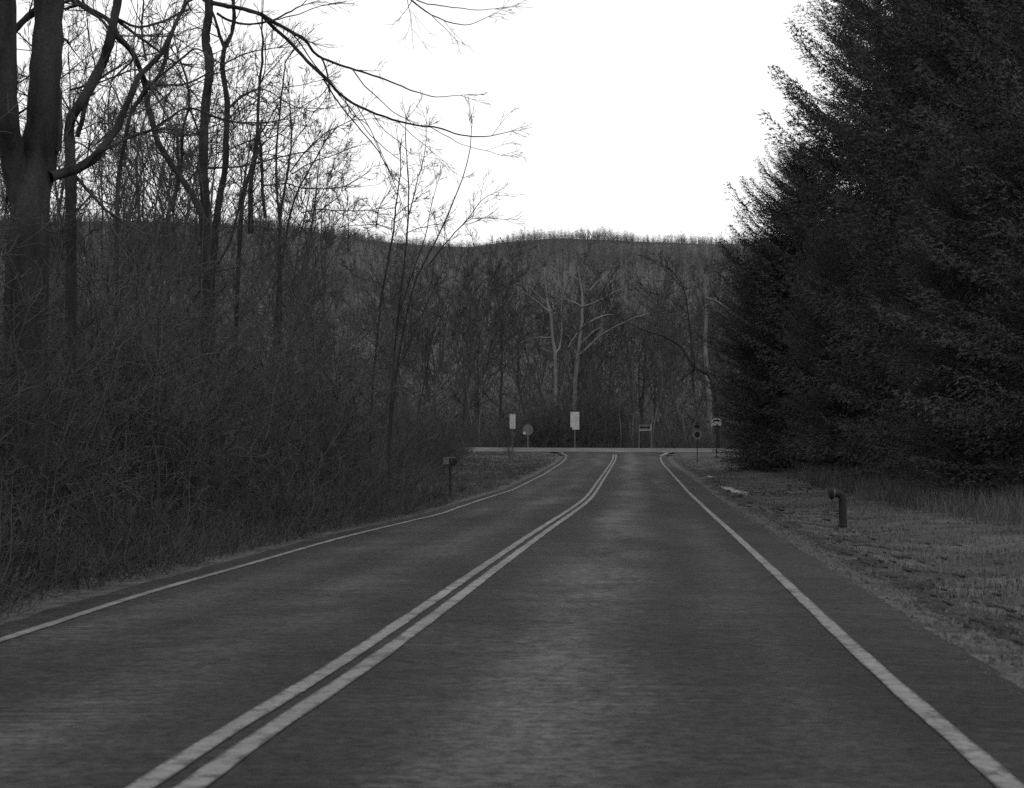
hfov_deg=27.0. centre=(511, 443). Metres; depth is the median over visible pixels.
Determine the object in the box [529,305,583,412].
roadside tree
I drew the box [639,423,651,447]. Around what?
arrow sign
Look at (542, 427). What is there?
shrub
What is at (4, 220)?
woodland tree
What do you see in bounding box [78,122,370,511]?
shrub
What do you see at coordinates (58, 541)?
shrub
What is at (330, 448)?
shrub
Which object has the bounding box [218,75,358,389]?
woodland tree
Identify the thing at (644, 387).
roadside tree
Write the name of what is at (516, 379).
roadside tree
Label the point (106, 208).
woodland tree
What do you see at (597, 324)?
roadside tree
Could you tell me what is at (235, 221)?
woodland tree
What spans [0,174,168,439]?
shrub
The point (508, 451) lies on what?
shrub
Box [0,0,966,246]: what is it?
sky
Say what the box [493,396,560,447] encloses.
shrub
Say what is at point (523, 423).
shrub
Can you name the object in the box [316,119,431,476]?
sapling
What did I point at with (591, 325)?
roadside tree
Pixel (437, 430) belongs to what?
shrub
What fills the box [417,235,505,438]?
roadside tree
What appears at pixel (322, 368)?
shrub
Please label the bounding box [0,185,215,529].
shrub
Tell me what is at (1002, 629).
soil clods
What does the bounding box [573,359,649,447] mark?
shrub
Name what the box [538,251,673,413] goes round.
sycamore tree
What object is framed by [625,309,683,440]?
roadside tree
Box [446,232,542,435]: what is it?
roadside tree
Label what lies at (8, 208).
woodland tree
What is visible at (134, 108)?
slender tree
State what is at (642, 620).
road
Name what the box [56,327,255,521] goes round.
shrub
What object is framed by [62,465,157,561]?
shrub
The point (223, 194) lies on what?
woodland tree
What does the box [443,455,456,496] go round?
mailbox
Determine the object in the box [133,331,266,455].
shrub
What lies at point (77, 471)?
shrub
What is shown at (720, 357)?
roadside tree
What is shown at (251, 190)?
slender tree
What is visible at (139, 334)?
shrub
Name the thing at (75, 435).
shrub
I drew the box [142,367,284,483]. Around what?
shrub
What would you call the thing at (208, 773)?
line
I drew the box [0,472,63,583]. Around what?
shrub
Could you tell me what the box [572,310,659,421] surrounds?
roadside tree
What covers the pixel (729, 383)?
conifer
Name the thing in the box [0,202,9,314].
shrub
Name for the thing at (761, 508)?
gravel patch
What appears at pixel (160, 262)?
shrub
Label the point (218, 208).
straight tree
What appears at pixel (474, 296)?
roadside tree
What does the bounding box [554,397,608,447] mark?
shrub
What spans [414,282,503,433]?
roadside tree
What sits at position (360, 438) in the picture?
shrub
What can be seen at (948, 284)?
conifer
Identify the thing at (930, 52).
conifer
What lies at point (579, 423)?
shrub
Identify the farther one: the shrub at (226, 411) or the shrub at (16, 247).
the shrub at (226, 411)
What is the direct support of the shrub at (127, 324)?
on the ground at (998, 579)
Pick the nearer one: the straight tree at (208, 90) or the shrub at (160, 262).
the shrub at (160, 262)
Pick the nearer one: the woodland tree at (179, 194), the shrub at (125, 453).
the shrub at (125, 453)
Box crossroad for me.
[466,447,752,452]
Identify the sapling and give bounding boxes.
[257,112,399,393]
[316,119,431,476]
[381,95,525,457]
[384,90,460,491]
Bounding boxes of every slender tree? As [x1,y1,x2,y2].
[68,0,232,504]
[175,0,332,417]
[236,28,342,400]
[257,57,389,411]
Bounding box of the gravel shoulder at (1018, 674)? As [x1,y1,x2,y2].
[667,457,1023,688]
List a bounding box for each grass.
[400,451,558,506]
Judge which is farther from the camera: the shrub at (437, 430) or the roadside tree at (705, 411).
the roadside tree at (705, 411)
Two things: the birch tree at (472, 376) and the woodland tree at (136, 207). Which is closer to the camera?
the woodland tree at (136, 207)
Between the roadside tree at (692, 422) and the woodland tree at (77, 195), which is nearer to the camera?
the woodland tree at (77, 195)
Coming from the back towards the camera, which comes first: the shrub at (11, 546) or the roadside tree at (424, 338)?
the roadside tree at (424, 338)
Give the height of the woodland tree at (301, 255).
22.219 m
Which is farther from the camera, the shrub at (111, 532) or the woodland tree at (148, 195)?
the woodland tree at (148, 195)
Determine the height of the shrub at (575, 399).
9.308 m
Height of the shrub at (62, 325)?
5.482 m
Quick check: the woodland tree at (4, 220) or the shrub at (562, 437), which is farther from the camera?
the shrub at (562, 437)
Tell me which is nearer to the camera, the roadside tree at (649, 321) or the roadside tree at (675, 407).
the roadside tree at (649, 321)
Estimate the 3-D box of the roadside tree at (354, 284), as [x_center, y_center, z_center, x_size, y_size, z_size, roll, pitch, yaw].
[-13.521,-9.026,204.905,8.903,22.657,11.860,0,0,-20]
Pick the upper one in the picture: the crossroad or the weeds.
the crossroad
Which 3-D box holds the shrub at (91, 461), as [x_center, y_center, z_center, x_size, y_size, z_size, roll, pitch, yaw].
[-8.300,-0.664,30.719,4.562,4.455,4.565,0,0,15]
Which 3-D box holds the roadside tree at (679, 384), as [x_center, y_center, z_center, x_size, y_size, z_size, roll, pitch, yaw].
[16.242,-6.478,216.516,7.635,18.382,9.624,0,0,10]
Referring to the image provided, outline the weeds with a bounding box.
[779,462,1023,527]
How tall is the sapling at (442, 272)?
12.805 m
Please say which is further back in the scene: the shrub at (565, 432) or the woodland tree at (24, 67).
the shrub at (565, 432)
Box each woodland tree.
[0,0,155,331]
[0,3,99,268]
[0,57,93,300]
[0,84,78,283]
[0,95,79,297]
[0,163,10,282]
[0,171,7,314]
[4,92,95,323]
[17,22,155,336]
[49,134,198,336]
[50,39,333,370]
[50,72,199,343]
[50,135,199,319]
[51,50,231,334]
[54,6,222,347]
[61,74,181,337]
[64,43,217,375]
[84,80,222,317]
[89,73,247,366]
[98,37,247,378]
[101,17,270,384]
[103,89,240,323]
[110,55,269,390]
[119,72,289,360]
[128,52,254,358]
[173,160,343,355]
[185,178,369,429]
[188,148,345,373]
[188,213,354,445]
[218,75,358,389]
[227,120,359,360]
[241,161,328,423]
[253,203,350,405]
[268,143,361,453]
[274,219,366,431]
[357,258,439,465]
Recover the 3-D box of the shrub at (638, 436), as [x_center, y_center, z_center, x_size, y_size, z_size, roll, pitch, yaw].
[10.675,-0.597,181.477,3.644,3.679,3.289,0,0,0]
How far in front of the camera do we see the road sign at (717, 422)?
154.00 m
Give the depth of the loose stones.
22.17 m
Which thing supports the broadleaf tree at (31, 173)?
on the ground at (998, 579)
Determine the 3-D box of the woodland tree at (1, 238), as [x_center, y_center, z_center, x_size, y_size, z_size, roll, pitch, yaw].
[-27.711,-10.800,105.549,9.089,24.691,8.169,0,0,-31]
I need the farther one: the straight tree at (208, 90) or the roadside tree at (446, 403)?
the roadside tree at (446, 403)
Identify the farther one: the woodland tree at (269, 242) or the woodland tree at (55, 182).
the woodland tree at (55, 182)
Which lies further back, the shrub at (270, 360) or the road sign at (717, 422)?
the road sign at (717, 422)
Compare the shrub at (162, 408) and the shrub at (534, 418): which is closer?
the shrub at (162, 408)
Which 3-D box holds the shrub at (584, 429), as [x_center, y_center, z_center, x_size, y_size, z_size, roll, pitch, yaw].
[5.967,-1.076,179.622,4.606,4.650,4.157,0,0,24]
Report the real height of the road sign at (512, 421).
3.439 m
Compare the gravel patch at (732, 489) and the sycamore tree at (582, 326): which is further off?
the sycamore tree at (582, 326)
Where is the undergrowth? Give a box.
[0,285,773,617]
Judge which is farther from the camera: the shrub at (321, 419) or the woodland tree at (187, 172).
the woodland tree at (187, 172)
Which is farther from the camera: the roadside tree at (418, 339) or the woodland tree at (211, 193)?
the roadside tree at (418, 339)
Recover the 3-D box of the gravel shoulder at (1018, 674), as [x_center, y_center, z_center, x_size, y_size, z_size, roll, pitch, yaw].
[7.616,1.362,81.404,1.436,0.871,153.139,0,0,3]
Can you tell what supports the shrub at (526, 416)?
on the ground at (998, 579)
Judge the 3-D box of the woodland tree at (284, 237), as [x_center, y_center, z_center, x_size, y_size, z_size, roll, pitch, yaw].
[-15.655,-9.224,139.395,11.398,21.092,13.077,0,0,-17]
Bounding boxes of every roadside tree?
[321,234,417,423]
[334,219,423,417]
[347,243,454,422]
[357,248,475,428]
[362,304,420,418]
[369,259,481,424]
[382,271,483,432]
[383,265,464,418]
[387,247,502,429]
[407,283,467,417]
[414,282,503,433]
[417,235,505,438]
[427,290,495,434]
[440,225,532,425]
[441,307,520,426]
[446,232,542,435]
[447,236,540,443]
[457,244,555,436]
[461,254,571,424]
[462,242,567,419]
[479,277,552,424]
[503,298,567,428]
[529,271,608,423]
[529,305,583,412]
[530,263,635,423]
[535,283,610,426]
[550,314,590,418]
[553,229,645,408]
[557,246,632,419]
[564,285,653,417]
[567,260,645,422]
[567,283,636,425]
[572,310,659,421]
[586,285,648,431]
[608,281,685,445]
[619,250,697,433]
[621,266,708,446]
[622,257,690,441]
[624,291,703,438]
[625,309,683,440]
[632,290,702,435]
[639,307,699,445]
[653,265,738,417]
[655,249,735,436]
[672,260,730,432]
[675,283,738,422]
[677,280,752,443]
[681,320,740,446]
[689,249,746,440]
[689,266,744,443]
[694,223,752,426]
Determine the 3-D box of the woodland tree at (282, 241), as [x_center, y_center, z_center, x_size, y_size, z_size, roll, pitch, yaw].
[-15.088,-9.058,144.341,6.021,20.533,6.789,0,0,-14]
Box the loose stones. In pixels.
[0,506,1023,696]
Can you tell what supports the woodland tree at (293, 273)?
on the ground at (998, 579)
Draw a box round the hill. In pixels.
[0,221,867,407]
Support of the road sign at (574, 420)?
on the ground at (998, 579)
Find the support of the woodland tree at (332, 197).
on the ground at (998, 579)
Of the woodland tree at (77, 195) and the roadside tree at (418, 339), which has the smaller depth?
the woodland tree at (77, 195)
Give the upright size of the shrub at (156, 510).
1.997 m
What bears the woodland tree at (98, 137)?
on the ground at (998, 579)
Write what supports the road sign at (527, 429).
on the ground at (998, 579)
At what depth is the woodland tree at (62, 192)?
89.85 m
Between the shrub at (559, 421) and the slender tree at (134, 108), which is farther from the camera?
the shrub at (559, 421)
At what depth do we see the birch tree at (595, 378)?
179.85 m
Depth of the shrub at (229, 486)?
36.63 m
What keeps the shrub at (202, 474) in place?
on the ground at (998, 579)
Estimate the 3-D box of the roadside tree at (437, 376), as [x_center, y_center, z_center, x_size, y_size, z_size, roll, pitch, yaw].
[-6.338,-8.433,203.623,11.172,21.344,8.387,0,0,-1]
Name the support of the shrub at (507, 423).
on the ground at (998, 579)
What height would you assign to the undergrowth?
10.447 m
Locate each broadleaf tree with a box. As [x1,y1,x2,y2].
[0,0,203,565]
[19,0,224,532]
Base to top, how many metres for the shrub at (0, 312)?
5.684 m
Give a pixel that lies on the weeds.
(889, 489)
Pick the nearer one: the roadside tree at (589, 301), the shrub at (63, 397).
the shrub at (63, 397)
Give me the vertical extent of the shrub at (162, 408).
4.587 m
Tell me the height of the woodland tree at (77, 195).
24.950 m
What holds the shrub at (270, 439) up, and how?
on the ground at (998, 579)
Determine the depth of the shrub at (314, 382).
50.03 m
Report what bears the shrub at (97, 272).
on the ground at (998, 579)
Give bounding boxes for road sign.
[510,414,515,471]
[523,424,532,447]
[570,412,578,447]
[692,424,701,461]
[711,418,721,455]
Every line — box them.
[0,456,566,641]
[124,455,613,787]
[173,455,616,787]
[660,456,1023,787]
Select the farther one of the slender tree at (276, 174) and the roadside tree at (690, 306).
the roadside tree at (690, 306)
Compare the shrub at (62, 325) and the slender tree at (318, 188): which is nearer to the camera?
the shrub at (62, 325)
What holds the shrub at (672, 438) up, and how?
on the ground at (998, 579)
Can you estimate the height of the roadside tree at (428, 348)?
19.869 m
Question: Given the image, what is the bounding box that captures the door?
[443,457,448,463]
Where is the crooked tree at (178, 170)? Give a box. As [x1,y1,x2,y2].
[18,0,310,472]
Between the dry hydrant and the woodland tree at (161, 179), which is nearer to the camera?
the dry hydrant
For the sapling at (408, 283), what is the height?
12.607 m
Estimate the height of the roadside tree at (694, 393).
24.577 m
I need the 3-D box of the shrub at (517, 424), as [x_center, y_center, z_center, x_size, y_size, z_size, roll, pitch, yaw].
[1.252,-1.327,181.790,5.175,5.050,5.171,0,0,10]
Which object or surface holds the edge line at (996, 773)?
on the road
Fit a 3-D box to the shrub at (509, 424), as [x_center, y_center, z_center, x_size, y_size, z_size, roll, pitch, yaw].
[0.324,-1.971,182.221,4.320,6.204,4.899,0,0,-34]
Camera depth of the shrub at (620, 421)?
184.14 m
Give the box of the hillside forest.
[0,207,818,447]
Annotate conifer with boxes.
[697,137,853,472]
[708,251,810,470]
[739,0,968,471]
[774,0,1023,483]
[776,209,909,475]
[818,0,1023,485]
[871,0,1023,507]
[878,125,1023,502]
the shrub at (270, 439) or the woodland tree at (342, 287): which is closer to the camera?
the shrub at (270, 439)
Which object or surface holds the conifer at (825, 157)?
on the ground at (998, 579)
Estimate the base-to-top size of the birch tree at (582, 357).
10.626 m
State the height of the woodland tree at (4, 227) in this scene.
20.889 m
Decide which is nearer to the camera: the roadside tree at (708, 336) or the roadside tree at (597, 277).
the roadside tree at (597, 277)
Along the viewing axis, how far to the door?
67.76 m
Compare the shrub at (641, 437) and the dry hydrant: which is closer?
the dry hydrant
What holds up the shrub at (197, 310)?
on the ground at (998, 579)
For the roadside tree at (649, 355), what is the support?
on the ground at (998, 579)
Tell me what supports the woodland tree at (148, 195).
on the ground at (998, 579)
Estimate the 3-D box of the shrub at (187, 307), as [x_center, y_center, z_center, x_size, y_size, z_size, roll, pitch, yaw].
[-7.456,-2.183,43.851,6.081,7.701,5.362,0,0,11]
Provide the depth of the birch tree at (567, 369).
178.89 m
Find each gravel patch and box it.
[719,486,747,494]
[746,504,772,512]
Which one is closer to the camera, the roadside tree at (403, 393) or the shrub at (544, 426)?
the shrub at (544, 426)
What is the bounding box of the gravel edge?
[0,456,562,624]
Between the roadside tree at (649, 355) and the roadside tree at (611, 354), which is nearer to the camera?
the roadside tree at (611, 354)
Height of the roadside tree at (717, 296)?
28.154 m
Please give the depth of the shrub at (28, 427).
23.52 m
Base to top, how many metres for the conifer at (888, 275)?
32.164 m
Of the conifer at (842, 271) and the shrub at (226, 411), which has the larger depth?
the conifer at (842, 271)
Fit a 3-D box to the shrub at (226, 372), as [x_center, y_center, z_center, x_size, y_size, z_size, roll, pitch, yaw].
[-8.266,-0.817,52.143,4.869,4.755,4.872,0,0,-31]
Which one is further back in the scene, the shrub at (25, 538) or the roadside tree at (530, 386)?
the roadside tree at (530, 386)
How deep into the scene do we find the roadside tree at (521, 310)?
222.92 m
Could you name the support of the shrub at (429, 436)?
on the ground at (998, 579)
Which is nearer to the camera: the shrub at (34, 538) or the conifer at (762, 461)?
the shrub at (34, 538)
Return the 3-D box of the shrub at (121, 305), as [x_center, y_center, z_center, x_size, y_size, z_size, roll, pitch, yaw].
[-9.240,-1.604,48.446,4.870,6.167,4.294,0,0,15]
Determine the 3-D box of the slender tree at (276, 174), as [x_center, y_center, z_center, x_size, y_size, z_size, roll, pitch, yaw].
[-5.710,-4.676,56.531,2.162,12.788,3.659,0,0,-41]
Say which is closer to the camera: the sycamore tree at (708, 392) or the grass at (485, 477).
the grass at (485, 477)
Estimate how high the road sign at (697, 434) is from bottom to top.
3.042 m
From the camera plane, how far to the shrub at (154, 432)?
27.62 m
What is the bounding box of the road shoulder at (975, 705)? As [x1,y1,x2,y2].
[661,452,1023,783]
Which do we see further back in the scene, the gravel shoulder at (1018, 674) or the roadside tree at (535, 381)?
the roadside tree at (535, 381)
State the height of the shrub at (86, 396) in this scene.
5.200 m
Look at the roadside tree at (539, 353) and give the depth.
230.19 m
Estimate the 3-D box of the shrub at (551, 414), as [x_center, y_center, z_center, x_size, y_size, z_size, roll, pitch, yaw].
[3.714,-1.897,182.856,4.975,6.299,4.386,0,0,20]
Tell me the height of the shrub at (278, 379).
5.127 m
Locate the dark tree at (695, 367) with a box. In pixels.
[592,249,736,447]
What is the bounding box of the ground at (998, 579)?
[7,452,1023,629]
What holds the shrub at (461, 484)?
on the ground at (998, 579)
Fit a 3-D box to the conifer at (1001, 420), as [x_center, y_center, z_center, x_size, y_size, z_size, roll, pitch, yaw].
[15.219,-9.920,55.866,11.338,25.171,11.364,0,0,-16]
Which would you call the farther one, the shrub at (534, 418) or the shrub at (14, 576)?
the shrub at (534, 418)
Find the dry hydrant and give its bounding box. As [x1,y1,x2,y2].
[828,487,846,528]
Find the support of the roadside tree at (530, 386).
on the ground at (998, 579)
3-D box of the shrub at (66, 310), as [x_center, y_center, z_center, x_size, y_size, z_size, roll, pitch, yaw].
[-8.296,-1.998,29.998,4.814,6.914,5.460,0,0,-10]
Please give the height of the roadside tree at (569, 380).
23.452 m
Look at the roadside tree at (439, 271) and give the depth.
237.61 m
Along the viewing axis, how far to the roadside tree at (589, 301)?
241.43 m
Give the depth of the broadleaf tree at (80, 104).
31.00 m
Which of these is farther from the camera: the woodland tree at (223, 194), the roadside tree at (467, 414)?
the roadside tree at (467, 414)
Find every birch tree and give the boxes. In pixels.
[450,343,483,438]
[459,338,500,445]
[539,332,587,443]
[564,339,603,419]
[575,342,606,436]
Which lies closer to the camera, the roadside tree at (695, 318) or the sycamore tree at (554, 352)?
the sycamore tree at (554, 352)
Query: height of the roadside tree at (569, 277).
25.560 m
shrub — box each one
[0,69,284,522]
[0,75,229,516]
[0,93,28,133]
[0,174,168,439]
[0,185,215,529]
[0,193,178,526]
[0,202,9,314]
[0,206,158,541]
[0,214,138,556]
[0,216,58,256]
[0,219,94,459]
[0,228,137,571]
[0,243,167,544]
[0,268,40,480]
[0,286,147,553]
[0,319,154,490]
[0,323,181,548]
[0,339,100,519]
[0,453,127,588]
[0,458,24,589]
[0,458,38,602]
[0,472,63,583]
[0,472,99,586]
[1,171,227,504]
[1,290,232,518]
[2,179,237,510]
[2,250,189,496]
[36,446,195,570]
[48,147,299,497]
[48,376,129,492]
[52,226,171,435]
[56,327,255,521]
[59,223,189,421]
[59,277,216,415]
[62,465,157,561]
[68,427,220,557]
[77,257,283,535]
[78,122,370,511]
[78,264,345,472]
[78,308,295,501]
[84,217,307,449]
[87,347,196,502]
[120,344,295,505]
[129,319,317,490]
[130,319,281,472]
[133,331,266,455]
[133,361,296,528]
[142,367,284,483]
[143,346,294,512]
[149,283,355,483]
[194,180,438,503]
[214,302,339,453]
[217,246,403,486]
[227,278,405,498]
[234,370,368,491]
[239,301,385,494]
[310,340,424,488]
[400,387,478,465]
[400,406,492,476]
[400,407,458,464]
[418,464,458,502]
[426,395,472,458]
[453,471,475,492]
[489,394,544,442]
[493,387,538,446]
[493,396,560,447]
[495,400,552,446]
[499,398,557,447]
[500,438,518,454]
[506,395,551,440]
[513,355,591,447]
[515,396,569,447]
[518,408,561,447]
[526,367,630,447]
[530,387,580,446]
[541,355,623,447]
[544,376,634,442]
[544,406,588,447]
[547,395,602,446]
[550,346,634,445]
[552,427,576,447]
[553,340,650,446]
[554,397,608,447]
[556,405,615,446]
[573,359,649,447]
[587,392,642,445]
[624,416,657,447]
[624,419,655,447]
[656,426,682,447]
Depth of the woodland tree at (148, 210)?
129.72 m
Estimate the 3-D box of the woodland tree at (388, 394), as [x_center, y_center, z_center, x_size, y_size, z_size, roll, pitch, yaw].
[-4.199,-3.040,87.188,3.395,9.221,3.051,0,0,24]
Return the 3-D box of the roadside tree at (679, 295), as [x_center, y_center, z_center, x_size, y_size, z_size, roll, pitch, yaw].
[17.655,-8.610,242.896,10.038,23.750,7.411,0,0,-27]
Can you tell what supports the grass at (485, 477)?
on the ground at (998, 579)
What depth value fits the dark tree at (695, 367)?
174.08 m
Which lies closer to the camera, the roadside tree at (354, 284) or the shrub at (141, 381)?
the shrub at (141, 381)
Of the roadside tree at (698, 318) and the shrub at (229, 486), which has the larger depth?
the roadside tree at (698, 318)
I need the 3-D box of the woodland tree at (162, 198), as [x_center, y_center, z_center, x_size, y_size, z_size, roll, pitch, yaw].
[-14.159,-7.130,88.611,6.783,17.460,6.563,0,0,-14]
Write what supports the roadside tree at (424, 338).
on the ground at (998, 579)
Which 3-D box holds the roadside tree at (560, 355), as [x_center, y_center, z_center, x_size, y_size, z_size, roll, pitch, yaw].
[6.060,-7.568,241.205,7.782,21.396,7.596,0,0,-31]
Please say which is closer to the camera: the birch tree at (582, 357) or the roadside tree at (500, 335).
the birch tree at (582, 357)
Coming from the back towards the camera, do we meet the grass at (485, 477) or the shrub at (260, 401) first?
the grass at (485, 477)
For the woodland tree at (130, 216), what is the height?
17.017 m
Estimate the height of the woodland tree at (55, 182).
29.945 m
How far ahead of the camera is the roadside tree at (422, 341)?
200.07 m
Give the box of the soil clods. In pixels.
[2,480,1023,644]
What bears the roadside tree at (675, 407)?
on the ground at (998, 579)
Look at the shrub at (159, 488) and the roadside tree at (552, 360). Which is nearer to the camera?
the shrub at (159, 488)
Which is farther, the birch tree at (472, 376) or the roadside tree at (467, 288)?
the roadside tree at (467, 288)
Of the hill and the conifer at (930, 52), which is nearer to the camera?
the conifer at (930, 52)
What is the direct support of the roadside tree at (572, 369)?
on the ground at (998, 579)
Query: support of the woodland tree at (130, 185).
on the ground at (998, 579)
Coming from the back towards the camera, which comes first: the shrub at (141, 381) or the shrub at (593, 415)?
the shrub at (593, 415)
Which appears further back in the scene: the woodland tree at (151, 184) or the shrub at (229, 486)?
the woodland tree at (151, 184)
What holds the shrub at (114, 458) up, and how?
on the ground at (998, 579)
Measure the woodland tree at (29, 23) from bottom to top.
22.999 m
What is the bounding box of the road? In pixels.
[0,452,996,787]
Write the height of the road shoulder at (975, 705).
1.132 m
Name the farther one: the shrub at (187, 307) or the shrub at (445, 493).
the shrub at (445, 493)
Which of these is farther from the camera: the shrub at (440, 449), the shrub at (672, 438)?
the shrub at (672, 438)
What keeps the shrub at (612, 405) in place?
on the ground at (998, 579)
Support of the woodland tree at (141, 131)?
on the ground at (998, 579)
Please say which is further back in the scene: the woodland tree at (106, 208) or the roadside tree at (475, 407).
the roadside tree at (475, 407)
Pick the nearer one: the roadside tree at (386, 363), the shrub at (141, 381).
the shrub at (141, 381)
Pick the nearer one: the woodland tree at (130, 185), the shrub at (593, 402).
the woodland tree at (130, 185)
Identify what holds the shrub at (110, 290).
on the ground at (998, 579)
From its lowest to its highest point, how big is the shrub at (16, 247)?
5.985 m
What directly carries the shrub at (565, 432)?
on the ground at (998, 579)
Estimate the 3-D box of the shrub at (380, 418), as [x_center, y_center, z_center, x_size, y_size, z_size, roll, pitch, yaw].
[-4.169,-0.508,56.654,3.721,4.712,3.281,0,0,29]
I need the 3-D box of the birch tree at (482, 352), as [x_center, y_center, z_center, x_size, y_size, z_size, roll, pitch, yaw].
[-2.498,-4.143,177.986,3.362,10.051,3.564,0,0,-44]
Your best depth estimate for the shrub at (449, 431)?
119.98 m
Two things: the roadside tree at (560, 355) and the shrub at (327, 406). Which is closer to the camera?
the shrub at (327, 406)
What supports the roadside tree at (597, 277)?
on the ground at (998, 579)
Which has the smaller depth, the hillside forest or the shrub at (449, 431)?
the shrub at (449, 431)
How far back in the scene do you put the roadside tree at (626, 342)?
234.03 m
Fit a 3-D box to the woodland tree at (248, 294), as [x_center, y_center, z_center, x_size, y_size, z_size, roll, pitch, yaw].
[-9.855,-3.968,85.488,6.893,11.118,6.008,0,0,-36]
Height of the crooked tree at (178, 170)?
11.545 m
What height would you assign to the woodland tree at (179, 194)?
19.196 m
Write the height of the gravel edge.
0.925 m
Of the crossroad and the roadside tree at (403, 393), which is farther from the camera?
the roadside tree at (403, 393)
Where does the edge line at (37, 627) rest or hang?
on the road
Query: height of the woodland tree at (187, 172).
13.591 m
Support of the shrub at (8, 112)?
on the ground at (998, 579)
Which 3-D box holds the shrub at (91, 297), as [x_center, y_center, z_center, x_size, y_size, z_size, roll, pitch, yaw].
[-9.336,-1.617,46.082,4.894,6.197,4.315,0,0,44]
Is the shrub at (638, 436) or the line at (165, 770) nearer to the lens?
the line at (165, 770)
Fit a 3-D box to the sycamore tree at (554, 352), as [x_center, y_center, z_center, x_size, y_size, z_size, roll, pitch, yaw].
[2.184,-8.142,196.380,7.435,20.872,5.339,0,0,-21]
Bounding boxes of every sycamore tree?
[506,243,582,433]
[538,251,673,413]
[681,258,736,447]
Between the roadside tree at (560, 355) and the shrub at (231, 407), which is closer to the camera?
the shrub at (231, 407)
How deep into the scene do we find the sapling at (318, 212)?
60.15 m
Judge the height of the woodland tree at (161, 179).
11.950 m
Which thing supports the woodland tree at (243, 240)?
on the ground at (998, 579)
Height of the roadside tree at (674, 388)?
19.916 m
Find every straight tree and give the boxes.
[168,0,332,411]
[174,0,532,443]

